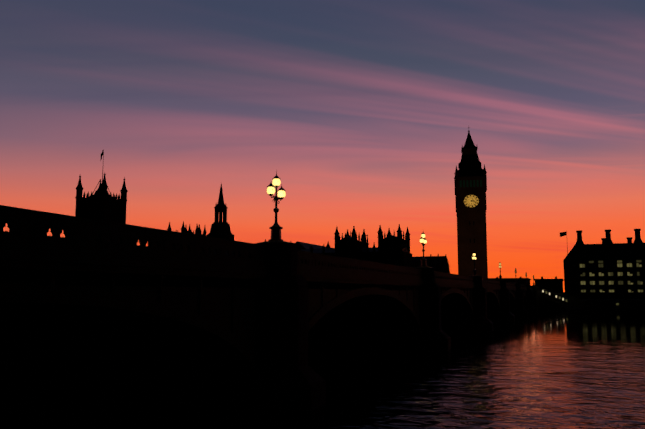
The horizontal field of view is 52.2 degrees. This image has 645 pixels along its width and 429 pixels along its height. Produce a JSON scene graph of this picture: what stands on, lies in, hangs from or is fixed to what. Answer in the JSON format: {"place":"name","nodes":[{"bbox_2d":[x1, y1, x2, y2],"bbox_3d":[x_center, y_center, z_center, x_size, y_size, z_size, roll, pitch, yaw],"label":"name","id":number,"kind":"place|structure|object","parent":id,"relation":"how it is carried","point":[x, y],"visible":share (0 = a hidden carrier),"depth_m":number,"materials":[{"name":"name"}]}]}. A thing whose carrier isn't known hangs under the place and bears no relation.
{"place":"outdoors","nodes":[
{"label":"outdoors","id":0,"kind":"place"},
{"bbox_2d":[0,309,644,428],"bbox_3d":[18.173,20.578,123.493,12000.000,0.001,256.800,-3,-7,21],"label":"river","id":1,"kind":"structure","parent":0,"point":[550,369],"depth_m":39.04,"materials":[{"name":"black liquid"}]},
{"bbox_2d":[0,0,644,291],"label":"sky","id":2,"kind":"structure","parent":0,"point":[364,112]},
{"bbox_2d":[540,292,644,309],"bbox_3d":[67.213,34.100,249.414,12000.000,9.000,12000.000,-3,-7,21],"label":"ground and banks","id":3,"kind":"structure","parent":0,"point":[575,300],"depth_m":231.08,"materials":[{"name":"stone"}]},
{"bbox_2d":[75,150,127,243],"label":"tower","id":4,"kind":"structure","parent":3,"relation":"on","point":[101,203],"depth_m":501.13,"materials":[{"name":"stone"}]},
{"bbox_2d":[206,183,233,251],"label":"spire","id":5,"kind":"structure","parent":3,"relation":"on","point":[220,229],"depth_m":386.05,"materials":[{"name":"stone"}]},
{"bbox_2d":[0,205,540,413],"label":"bridge","id":6,"kind":"structure","parent":3,"relation":"on","point":[84,312],"depth_m":33.15,"materials":[{"name":"black stone"}]},
{"bbox_2d":[267,170,285,240],"bbox_3d":[-2.508,-0.485,35.687,0.739,3.950,1.820,-3,-7,21],"label":"bridge lamp","id":7,"kind":"object","parent":6,"relation":"on","point":[275,228],"visible":1,"depth_m":35.51,"materials":[{"name":"black metal"}]},
{"bbox_2d":[420,232,427,266],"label":"bridge lamp","id":8,"kind":"object","parent":6,"relation":"on","point":[423,241],"visible":0.96,"depth_m":69.11,"materials":[{"name":"black metal"}]},
{"bbox_2d":[472,252,476,274],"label":"bridge lamp","id":9,"kind":"object","parent":6,"relation":"on","point":[474,259],"visible":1,"depth_m":102.77,"materials":[{"name":"black metal"}]},
{"bbox_2d":[499,263,501,279],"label":"bridge lamp","id":10,"kind":"object","parent":6,"relation":"on","point":[500,276],"visible":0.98,"depth_m":136.47,"materials":[{"name":"black metal"}]},
{"bbox_2d":[96,221,449,272],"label":"palace of westminster","id":11,"kind":"structure","parent":3,"relation":"on","point":[391,249],"depth_m":277.97,"materials":[{"name":"stone"}]},
{"bbox_2d":[454,131,487,278],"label":"clock tower","id":12,"kind":"structure","parent":3,"relation":"on","point":[470,177],"depth_m":363.85,"materials":[{"name":"stone"}]},
{"bbox_2d":[463,194,478,207],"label":"clock face","id":13,"kind":"object","parent":12,"relation":"attached to","point":[468,202],"visible":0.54,"depth_m":364.35,"materials":[{"name":"yellow glass"}]},
{"bbox_2d":[487,277,644,310],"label":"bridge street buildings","id":14,"kind":"structure","parent":3,"relation":"on","point":[550,288],"depth_m":226.02,"materials":[{"name":"stone"}]},
{"bbox_2d":[563,229,644,291],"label":"building","id":15,"kind":"structure","parent":3,"relation":"on","point":[607,265],"depth_m":279.75,"materials":[{"name":"stone"}]},
{"bbox_2d":[560,231,567,254],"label":"flag","id":16,"kind":"object","parent":15,"relation":"attached to","point":[563,234],"visible":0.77,"depth_m":288.27,"materials":[{"name":"black fabric"}]}
]}

